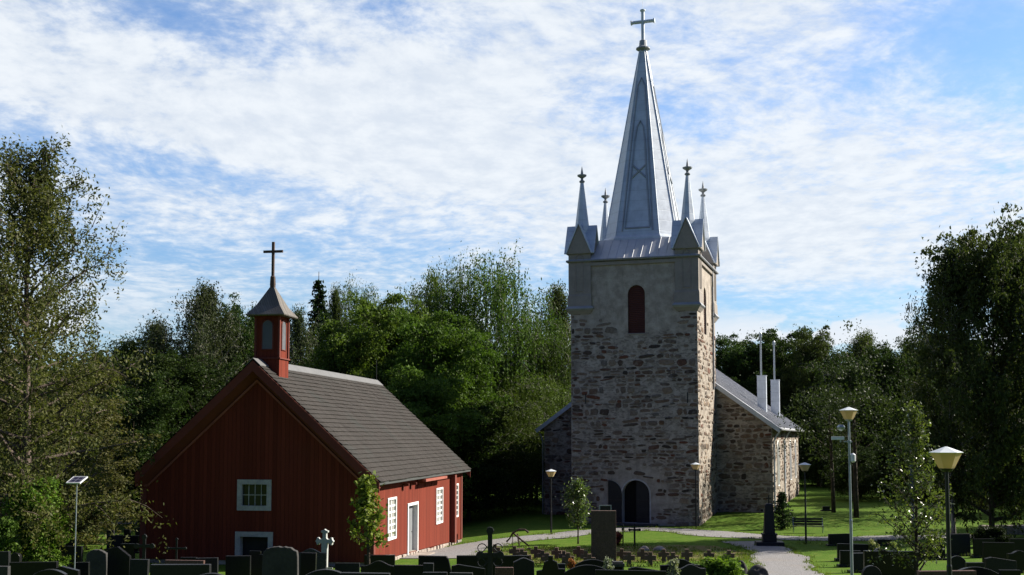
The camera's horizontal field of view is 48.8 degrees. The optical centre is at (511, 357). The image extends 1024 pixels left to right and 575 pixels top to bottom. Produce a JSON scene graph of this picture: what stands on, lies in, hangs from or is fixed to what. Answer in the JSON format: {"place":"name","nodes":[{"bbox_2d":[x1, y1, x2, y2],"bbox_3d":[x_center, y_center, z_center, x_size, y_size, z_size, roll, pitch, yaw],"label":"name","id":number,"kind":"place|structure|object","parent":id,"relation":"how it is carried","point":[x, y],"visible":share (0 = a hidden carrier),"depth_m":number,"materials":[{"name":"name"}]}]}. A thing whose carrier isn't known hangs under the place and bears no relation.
{"place":"outdoors","nodes":[
{"label":"outdoors","id":0,"kind":"place"},
{"bbox_2d":[0,0,1023,372],"label":"sky","id":1,"kind":"structure","parent":0,"point":[825,139],"materials":[{"name":"blue"}]},
{"bbox_2d":[55,476,1023,574],"bbox_3d":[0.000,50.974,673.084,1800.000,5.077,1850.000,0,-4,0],"label":"ground","id":2,"kind":"structure","parent":0,"point":[505,525],"depth_m":73.16,"materials":[{"name":"green plant"}]},
{"bbox_2d":[0,515,27,558],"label":"lilac bush","id":3,"kind":"object","parent":2,"relation":"on","point":[8,528],"visible":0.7,"depth_m":43.42,"materials":[{"name":"green plant"}]},
{"bbox_2d":[9,561,58,574],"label":"gravestone","id":4,"kind":"object","parent":2,"relation":"on","point":[24,568],"visible":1,"depth_m":35.53,"materials":[{"name":"black stone"}]},
{"bbox_2d":[0,475,78,561],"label":"lilac bush","id":5,"kind":"object","parent":2,"relation":"on","point":[42,539],"visible":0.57,"depth_m":44.71,"materials":[{"name":"green plant"}]},
{"bbox_2d":[0,308,91,512],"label":"birch tree","id":6,"kind":"object","parent":2,"relation":"on","point":[11,362],"visible":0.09,"depth_m":62.16,"materials":[{"name":"green plant"}]},
{"bbox_2d":[33,548,71,566],"bbox_3d":[-17.924,7.996,43.538,1.359,1.288,1.444,-1,-4,18],"label":"shrub","id":7,"kind":"object","parent":2,"relation":"on","point":[63,561],"visible":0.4,"depth_m":43.54,"materials":[{"name":"green plant"}]},
{"bbox_2d":[51,546,82,567],"bbox_3d":[-17.987,8.287,45.537,1.431,1.381,0.425,1,-5,-2],"label":"gravestone","id":8,"kind":"object","parent":2,"relation":"on","point":[70,550],"visible":0.32,"depth_m":45.48,"materials":[{"name":"grey stone"}]},
{"bbox_2d":[66,476,87,567],"bbox_3d":[-16.122,6.324,41.658,0.580,3.876,0.514,-1,-4,12],"label":"solar street lamp","id":9,"kind":"object","parent":2,"relation":"on","point":[76,480],"visible":1,"depth_m":41.68,"materials":[{"name":"metal"}]},
{"bbox_2d":[0,386,163,550],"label":"broadleaf tree","id":10,"kind":"object","parent":2,"relation":"on","point":[119,482],"visible":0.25,"depth_m":62.68,"materials":[{"name":"green plant"}]},
{"bbox_2d":[0,132,176,564],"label":"birch tree","id":11,"kind":"object","parent":2,"relation":"on","point":[35,195],"visible":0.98,"depth_m":45.69,"materials":[{"name":"green plant"}]},
{"bbox_2d":[86,549,107,574],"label":"gravestone","id":12,"kind":"object","parent":2,"relation":"on","point":[96,559],"visible":0.93,"depth_m":39.50,"materials":[{"name":"stone"}]},
{"bbox_2d":[58,362,144,515],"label":"birch tree","id":13,"kind":"object","parent":2,"relation":"on","point":[109,383],"visible":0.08,"depth_m":83.32,"materials":[{"name":"green plant"}]},
{"bbox_2d":[53,328,181,517],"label":"birch tree","id":14,"kind":"object","parent":2,"relation":"on","point":[123,348],"visible":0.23,"depth_m":87.51,"materials":[{"name":"green plant"}]},
{"bbox_2d":[107,546,130,574],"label":"gravestone","id":15,"kind":"object","parent":2,"relation":"on","point":[118,560],"visible":1,"depth_m":37.54,"materials":[{"name":"black stone"}]},
{"bbox_2d":[82,373,192,526],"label":"broadleaf tree","id":16,"kind":"object","parent":2,"relation":"on","point":[153,402],"visible":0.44,"depth_m":78.22,"materials":[{"name":"green plant"}]},
{"bbox_2d":[129,559,149,574],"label":"gravestone","id":17,"kind":"object","parent":2,"relation":"on","point":[139,566],"visible":1,"depth_m":36.55,"materials":[{"name":"grey stone"}]},
{"bbox_2d":[126,311,219,426],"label":"birch tree","id":18,"kind":"object","parent":2,"relation":"on","point":[150,331],"visible":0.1,"depth_m":91.99,"materials":[{"name":"green plant"}]},
{"bbox_2d":[108,342,244,495],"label":"broadleaf tree","id":19,"kind":"object","parent":2,"relation":"on","point":[176,377],"visible":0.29,"depth_m":83.45,"materials":[{"name":"green plant"}]},
{"bbox_2d":[150,564,210,574],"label":"gravestone","id":20,"kind":"object","parent":2,"relation":"on","point":[178,569],"visible":1,"depth_m":33.53,"materials":[{"name":"grey stone"}]},
{"bbox_2d":[125,277,251,431],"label":"birch tree","id":21,"kind":"object","parent":2,"relation":"on","point":[203,307],"visible":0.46,"depth_m":89.73,"materials":[{"name":"green plant"}]},
{"bbox_2d":[183,292,254,387],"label":"broadleaf tree","id":22,"kind":"object","parent":2,"relation":"on","point":[248,323],"visible":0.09,"depth_m":93.88,"materials":[{"name":"green plant"}]},
{"bbox_2d":[225,555,250,574],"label":"gravestone","id":23,"kind":"object","parent":2,"relation":"on","point":[237,564],"visible":1,"depth_m":36.52,"materials":[{"name":"black stone"}]},
{"bbox_2d":[249,550,262,574],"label":"gravestone","id":24,"kind":"object","parent":2,"relation":"on","point":[256,561],"visible":0.72,"depth_m":39.53,"materials":[{"name":"black stone"}]},
{"bbox_2d":[262,546,298,574],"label":"gravestone","id":25,"kind":"object","parent":2,"relation":"on","point":[279,560],"visible":1,"depth_m":35.02,"materials":[{"name":"stone"}]},
{"bbox_2d":[134,242,470,566],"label":"red chapel","id":26,"kind":"structure","parent":2,"relation":"on","point":[265,447],"depth_m":49.95,"materials":[{"name":"wood"}]},
{"bbox_2d":[237,479,271,510],"bbox_3d":[-11.313,6.027,49.609,1.575,1.352,0.190,-1,-4,9],"label":"window","id":27,"kind":"structure","parent":26,"relation":"in","point":[252,495],"depth_m":49.61,"materials":[{"name":"white paint"}]},
{"bbox_2d":[243,537,267,554],"bbox_3d":[-11.247,8.425,49.725,1.292,1.129,0.050,-1,-4,9],"label":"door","id":28,"kind":"structure","parent":26,"relation":"in","point":[249,543],"depth_m":49.73,"materials":[{"name":"wood"}]},
{"bbox_2d":[387,497,396,540],"bbox_3d":[-5.553,7.338,51.554,0.190,1.915,1.516,-1,-4,9],"label":"window","id":29,"kind":"structure","parent":26,"relation":"in","point":[392,502],"depth_m":51.58,"materials":[{"name":"white paint"}]},
{"bbox_2d":[436,487,442,524],"bbox_3d":[-3.997,8.000,61.137,0.190,1.923,1.605,-1,-4,9],"label":"window","id":30,"kind":"structure","parent":26,"relation":"in","point":[439,491],"depth_m":61.32,"materials":[{"name":"white paint"}]},
{"bbox_2d":[288,304,324,367],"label":"birch tree","id":31,"kind":"object","parent":2,"relation":"on","point":[297,338],"visible":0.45,"depth_m":97.75,"materials":[{"name":"green plant"}]},
{"bbox_2d":[300,552,316,574],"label":"gravestone","id":32,"kind":"object","parent":2,"relation":"on","point":[308,564],"visible":0.93,"depth_m":37.52,"materials":[{"name":"black stone"}]},
{"bbox_2d":[298,548,326,574],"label":"gravestone","id":33,"kind":"object","parent":2,"relation":"on","point":[321,560],"visible":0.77,"depth_m":40.49,"materials":[{"name":"grey stone"}]},
{"bbox_2d":[303,277,333,363],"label":"spruce tree","id":34,"kind":"object","parent":2,"relation":"on","point":[318,305],"visible":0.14,"depth_m":104.30,"materials":[{"name":"green plant"}]},
{"bbox_2d":[316,529,333,568],"bbox_3d":[-7.070,7.491,42.581,0.731,2.050,0.320,-1,-4,14],"label":"white cross","id":35,"kind":"object","parent":2,"relation":"on","point":[324,541],"visible":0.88,"depth_m":42.55,"materials":[{"name":"concrete"}]},
{"bbox_2d":[321,281,351,366],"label":"birch tree","id":36,"kind":"object","parent":2,"relation":"on","point":[335,305],"visible":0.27,"depth_m":106.16,"materials":[{"name":"green plant"}]},
{"bbox_2d":[298,316,401,397],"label":"maple tree","id":37,"kind":"object","parent":2,"relation":"on","point":[338,353],"visible":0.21,"depth_m":86.87,"materials":[{"name":"green plant"}]},
{"bbox_2d":[340,268,387,333],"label":"birch tree","id":38,"kind":"object","parent":2,"relation":"on","point":[369,296],"visible":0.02,"depth_m":108.06,"materials":[{"name":"green plant"}]},
{"bbox_2d":[346,470,394,564],"bbox_3d":[-5.159,6.227,41.179,1.749,4.244,1.469,0,-4,0],"label":"maple sapling","id":39,"kind":"object","parent":2,"relation":"on","point":[365,491],"visible":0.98,"depth_m":41.08,"materials":[{"name":"green plant"}]},
{"bbox_2d":[361,560,393,574],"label":"gravestone","id":40,"kind":"object","parent":2,"relation":"on","point":[378,566],"visible":0.84,"depth_m":37.51,"materials":[{"name":"black stone"}]},
{"bbox_2d":[364,555,394,564],"bbox_3d":[-5.340,8.458,45.516,1.431,1.018,0.438,0,-3,-2],"label":"gravestone","id":41,"kind":"object","parent":2,"relation":"on","point":[389,559],"visible":0.43,"depth_m":45.44,"materials":[{"name":"black stone"}]},
{"bbox_2d":[296,287,464,400],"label":"maple tree","id":42,"kind":"object","parent":2,"relation":"on","point":[367,312],"visible":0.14,"depth_m":89.79,"materials":[{"name":"green plant"}]},
{"bbox_2d":[394,565,422,574],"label":"gravestone","id":43,"kind":"object","parent":2,"relation":"on","point":[408,569],"visible":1,"depth_m":35.55,"materials":[{"name":"black stone"}]},
{"bbox_2d":[418,555,450,574],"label":"gravestone","id":44,"kind":"object","parent":2,"relation":"on","point":[441,563],"visible":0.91,"depth_m":38.99,"materials":[{"name":"black stone"}]},
{"bbox_2d":[378,360,491,507],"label":"maple tree","id":45,"kind":"object","parent":2,"relation":"on","point":[422,401],"visible":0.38,"depth_m":78.74,"materials":[{"name":"green plant"}]},
{"bbox_2d":[392,252,481,404],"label":"birch tree","id":46,"kind":"object","parent":2,"relation":"on","point":[428,291],"visible":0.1,"depth_m":103.71,"materials":[{"name":"green plant"}]},
{"bbox_2d":[365,305,514,502],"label":"maple tree","id":47,"kind":"object","parent":2,"relation":"on","point":[439,350],"visible":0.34,"depth_m":84.42,"materials":[{"name":"green plant"}]},
{"bbox_2d":[451,564,484,574],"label":"gravestone","id":48,"kind":"object","parent":2,"relation":"on","point":[467,568],"visible":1,"depth_m":38.00,"materials":[{"name":"black stone"}]},
{"bbox_2d":[440,400,535,521],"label":"broadleaf tree","id":49,"kind":"object","parent":2,"relation":"on","point":[490,475],"visible":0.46,"depth_m":82.60,"materials":[{"name":"green plant"}]},
{"bbox_2d":[476,527,503,574],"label":"iron cross","id":50,"kind":"object","parent":2,"relation":"on","point":[489,554],"visible":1,"depth_m":37.10,"materials":[{"name":"metal"}]},
{"bbox_2d":[457,555,528,574],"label":"gravestone","id":51,"kind":"object","parent":2,"relation":"on","point":[472,560],"visible":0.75,"depth_m":41.96,"materials":[{"name":"black stone"}]},
{"bbox_2d":[430,239,569,501],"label":"birch tree","id":52,"kind":"object","parent":2,"relation":"on","point":[498,297],"visible":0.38,"depth_m":100.84,"materials":[{"name":"green plant"}]},
{"bbox_2d":[469,383,556,514],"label":"birch tree","id":53,"kind":"object","parent":2,"relation":"on","point":[517,481],"visible":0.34,"depth_m":88.78,"materials":[{"name":"green plant"}]},
{"bbox_2d":[513,557,533,574],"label":"gravestone","id":54,"kind":"object","parent":2,"relation":"on","point":[523,566],"visible":1,"depth_m":37.49,"materials":[{"name":"grey stone"}]},
{"bbox_2d":[479,300,570,501],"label":"birch tree","id":55,"kind":"object","parent":2,"relation":"on","point":[554,330],"visible":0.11,"depth_m":104.16,"materials":[{"name":"green plant"}]},
{"bbox_2d":[488,365,570,505],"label":"birch tree","id":56,"kind":"object","parent":2,"relation":"on","point":[554,389],"visible":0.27,"depth_m":96.47,"materials":[{"name":"green plant"}]},
{"bbox_2d":[504,316,570,501],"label":"birch tree","id":57,"kind":"object","parent":2,"relation":"on","point":[564,355],"visible":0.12,"depth_m":102.64,"materials":[{"name":"green plant"}]},
{"bbox_2d":[536,555,564,574],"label":"gravestone","id":58,"kind":"object","parent":2,"relation":"on","point":[550,566],"visible":1,"depth_m":37.02,"materials":[{"name":"black stone"}]},
{"bbox_2d":[532,277,570,376],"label":"birch tree","id":59,"kind":"object","parent":2,"relation":"on","point":[559,301],"visible":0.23,"depth_m":116.08,"materials":[{"name":"green plant"}]},
{"bbox_2d":[98,526,1023,574],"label":"grass tufts","id":60,"kind":"object","parent":2,"relation":"on","point":[748,556],"visible":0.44,"depth_m":55.78,"materials":[{"name":"green plant"}]},
{"bbox_2d":[555,476,592,543],"bbox_3d":[3.466,8.311,61.157,2.109,3.868,1.475,-1,-4,19],"label":"sapling","id":61,"kind":"object","parent":2,"relation":"on","point":[578,487],"visible":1,"depth_m":61.01,"materials":[{"name":"green plant"}]},
{"bbox_2d":[564,565,606,574],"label":"gravestone","id":62,"kind":"object","parent":2,"relation":"on","point":[584,570],"visible":0.79,"depth_m":36.54,"materials":[{"name":"black stone"}]},
{"bbox_2d":[591,510,615,562],"bbox_3d":[4.026,8.030,49.568,1.297,2.626,0.540,0,-4,4],"label":"gravestone","id":63,"kind":"object","parent":2,"relation":"on","point":[603,534],"visible":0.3,"depth_m":49.44,"materials":[{"name":"grey stone"}]},
{"bbox_2d":[595,569,665,574],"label":"gravestone","id":64,"kind":"object","parent":2,"relation":"on","point":[623,572],"visible":1,"depth_m":33.58,"materials":[{"name":"black stone"}]},
{"bbox_2d":[535,0,803,526],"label":"stone church","id":65,"kind":"structure","parent":2,"relation":"on","point":[646,416],"depth_m":77.36,"materials":[{"name":"grey stone"}]},
{"bbox_2d":[608,480,621,521],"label":"door leaf","id":66,"kind":"structure","parent":65,"relation":"in","point":[614,490],"depth_m":76.13,"materials":[{"name":"wood"}]},
{"bbox_2d":[628,285,644,332],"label":"belfry window","id":67,"kind":"structure","parent":65,"relation":"in","point":[636,294],"depth_m":76.82,"materials":[{"name":"wood"}]},
{"bbox_2d":[636,480,649,522],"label":"door leaf","id":68,"kind":"structure","parent":65,"relation":"in","point":[642,492],"depth_m":75.80,"materials":[{"name":"wood"}]},
{"bbox_2d":[677,564,705,574],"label":"gravestone","id":69,"kind":"object","parent":2,"relation":"on","point":[689,569],"visible":0.81,"depth_m":36.03,"materials":[{"name":"grey stone"}]},
{"bbox_2d":[699,554,747,574],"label":"garden bush","id":70,"kind":"object","parent":2,"relation":"on","point":[723,565],"visible":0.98,"depth_m":38.40,"materials":[{"name":"green plant"}]},
{"bbox_2d":[715,329,793,403],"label":"broadleaf tree","id":71,"kind":"object","parent":2,"relation":"on","point":[738,358],"visible":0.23,"depth_m":130.29,"materials":[{"name":"green plant"}]},
{"bbox_2d":[754,495,783,546],"bbox_3d":[13.570,8.675,59.540,1.440,2.833,1.000,0,-4,6],"label":"obelisk","id":72,"kind":"object","parent":2,"relation":"on","point":[769,536],"visible":0.94,"depth_m":59.26,"materials":[{"name":"grey stone"}]},
{"bbox_2d":[773,491,796,529],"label":"spruce sapling","id":73,"kind":"object","parent":2,"relation":"on","point":[781,506],"visible":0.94,"depth_m":71.27,"materials":[{"name":"green plant"}]},
{"bbox_2d":[723,323,852,398],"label":"broadleaf tree","id":74,"kind":"object","parent":2,"relation":"on","point":[782,349],"visible":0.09,"depth_m":131.78,"materials":[{"name":"green plant"}]},
{"bbox_2d":[764,364,829,484],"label":"broadleaf tree","id":75,"kind":"object","parent":2,"relation":"on","point":[781,402],"visible":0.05,"depth_m":126.61,"materials":[{"name":"green plant"}]},
{"bbox_2d":[792,517,823,533],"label":"park bench","id":76,"kind":"object","parent":2,"relation":"on","point":[808,520],"visible":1,"depth_m":68.64,"materials":[{"name":"metal"}]},
{"bbox_2d":[770,320,851,485],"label":"broadleaf tree","id":77,"kind":"object","parent":2,"relation":"on","point":[807,346],"visible":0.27,"depth_m":125.07,"materials":[{"name":"green plant"}]},
{"bbox_2d":[780,388,863,486],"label":"broadleaf tree","id":78,"kind":"object","parent":2,"relation":"on","point":[815,467],"visible":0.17,"depth_m":122.77,"materials":[{"name":"green plant"}]},
{"bbox_2d":[826,533,849,545],"bbox_3d":[17.251,9.740,59.467,1.324,0.933,0.438,-1,-5,-4],"label":"gravestone","id":79,"kind":"object","parent":2,"relation":"on","point":[834,539],"visible":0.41,"depth_m":59.39,"materials":[{"name":"black stone"}]},
{"bbox_2d":[789,338,892,487],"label":"birch tree","id":80,"kind":"object","parent":2,"relation":"on","point":[853,378],"visible":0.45,"depth_m":120.76,"materials":[{"name":"green plant"}]},
{"bbox_2d":[831,407,857,574],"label":"street lamp","id":81,"kind":"object","parent":2,"relation":"on","point":[848,414],"visible":1,"depth_m":40.76,"materials":[{"name":"metal"}]},
{"bbox_2d":[773,378,916,512],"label":"slender tree","id":82,"kind":"object","parent":2,"relation":"on","point":[824,444],"visible":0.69,"depth_m":81.78,"materials":[{"name":"green plant"}]},
{"bbox_2d":[834,543,868,560],"bbox_3d":[15.557,9.028,51.495,1.591,1.074,0.400,1,-4,4],"label":"gravestone","id":83,"kind":"object","parent":2,"relation":"on","point":[845,546],"visible":0.3,"depth_m":51.45,"materials":[{"name":"black stone"}]},
{"bbox_2d":[797,316,912,517],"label":"slender tree","id":84,"kind":"object","parent":2,"relation":"on","point":[854,430],"visible":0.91,"depth_m":77.60,"materials":[{"name":"green plant"}]},
{"bbox_2d":[818,447,891,500],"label":"broadleaf tree","id":85,"kind":"object","parent":2,"relation":"on","point":[864,486],"visible":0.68,"depth_m":96.60,"materials":[{"name":"green plant"}]},
{"bbox_2d":[834,326,900,446],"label":"birch tree","id":86,"kind":"object","parent":2,"relation":"on","point":[862,342],"visible":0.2,"depth_m":125.88,"materials":[{"name":"green plant"}]},
{"bbox_2d":[842,439,918,497],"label":"broadleaf tree","id":87,"kind":"object","parent":2,"relation":"on","point":[887,451],"visible":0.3,"depth_m":100.68,"materials":[{"name":"green plant"}]},
{"bbox_2d":[863,550,914,574],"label":"gravestone","id":88,"kind":"object","parent":2,"relation":"on","point":[886,568],"visible":0.56,"depth_m":42.47,"materials":[{"name":"black stone"}]},
{"bbox_2d":[849,335,940,482],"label":"broadleaf tree","id":89,"kind":"object","parent":2,"relation":"on","point":[895,366],"visible":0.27,"depth_m":121.10,"materials":[{"name":"green plant"}]},
{"bbox_2d":[863,387,938,488],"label":"broadleaf tree","id":90,"kind":"object","parent":2,"relation":"on","point":[894,421],"visible":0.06,"depth_m":109.53,"materials":[{"name":"green plant"}]},
{"bbox_2d":[867,399,957,574],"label":"birch sapling","id":91,"kind":"object","parent":2,"relation":"on","point":[913,439],"visible":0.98,"depth_m":39.17,"materials":[{"name":"green plant"}]},
{"bbox_2d":[890,317,947,404],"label":"broadleaf tree","id":92,"kind":"object","parent":2,"relation":"on","point":[905,341],"visible":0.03,"depth_m":127.80,"materials":[{"name":"green plant"}]},
{"bbox_2d":[884,442,961,501],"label":"broadleaf tree","id":93,"kind":"object","parent":2,"relation":"on","point":[906,478],"visible":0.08,"depth_m":95.82,"materials":[{"name":"green plant"}]},
{"bbox_2d":[917,570,975,574],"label":"gravestone","id":94,"kind":"object","parent":2,"relation":"on","point":[944,572],"visible":0.94,"depth_m":33.54,"materials":[{"name":"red stone"}]},
{"bbox_2d":[929,447,963,574],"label":"street lamp","id":95,"kind":"object","parent":2,"relation":"on","point":[946,459],"visible":1,"depth_m":23.27,"materials":[{"name":"black metal"}]},
{"bbox_2d":[897,237,1020,533],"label":"broadleaf tree","id":96,"kind":"object","parent":2,"relation":"on","point":[946,317],"visible":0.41,"depth_m":65.56,"materials":[{"name":"green plant"}]},
{"bbox_2d":[945,533,972,555],"bbox_3d":[21.200,9.015,53.496,1.240,1.341,0.425,-1,-3,2],"label":"gravestone","id":97,"kind":"object","parent":2,"relation":"on","point":[960,544],"visible":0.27,"depth_m":53.41,"materials":[{"name":"grey stone"}]},
{"bbox_2d":[900,202,1023,537],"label":"broadleaf tree","id":98,"kind":"object","parent":2,"relation":"on","point":[993,263],"visible":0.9,"depth_m":63.99,"materials":[{"name":"green plant"}]},
{"bbox_2d":[970,538,994,557],"bbox_3d":[21.974,9.005,52.498,1.164,1.179,0.412,-1,-4,0],"label":"gravestone","id":99,"kind":"object","parent":2,"relation":"on","point":[977,548],"visible":0.34,"depth_m":52.43,"materials":[{"name":"black stone"}]},
{"bbox_2d":[942,225,1023,519],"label":"broadleaf tree","id":100,"kind":"object","parent":2,"relation":"on","point":[1020,462],"visible":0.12,"depth_m":64.63,"materials":[{"name":"green plant"}]},
{"bbox_2d":[970,525,1013,541],"bbox_3d":[25.035,9.352,58.508,2.108,1.357,2.115,-3,-5,40],"label":"domed shrub","id":101,"kind":"object","parent":2,"relation":"on","point":[996,533],"visible":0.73,"depth_m":58.18,"materials":[{"name":"green plant"}]},
{"bbox_2d":[982,542,1014,562],"bbox_3d":[20.927,8.592,48.513,1.563,1.312,0.400,1,-3,-2],"label":"gravestone","id":102,"kind":"object","parent":2,"relation":"on","point":[996,549],"visible":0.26,"depth_m":48.45,"materials":[{"name":"black stone"}]},
{"bbox_2d":[984,557,1016,573],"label":"gravestone","id":103,"kind":"object","parent":2,"relation":"on","point":[994,564],"visible":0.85,"depth_m":42.47,"materials":[{"name":"grey stone"}]},
{"bbox_2d":[1006,550,1023,572],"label":"gravestone","id":104,"kind":"object","parent":2,"relation":"on","point":[1017,556],"visible":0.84,"depth_m":45.43,"materials":[{"name":"black stone"}]},
{"bbox_2d":[483,545,751,562],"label":"grave field","id":105,"kind":"structure","parent":0,"point":[695,547],"depth_m":56.60,"materials":[{"name":"green plant"}]},
{"bbox_2d":[403,527,973,557],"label":"gravel path","id":106,"kind":"structure","parent":0,"point":[454,551],"depth_m":65.06,"materials":[{"name":"gravel"}]},
{"bbox_2d":[722,541,823,574],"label":"gravel path","id":107,"kind":"structure","parent":0,"point":[778,560],"depth_m":52.14,"materials":[{"name":"gravel"}]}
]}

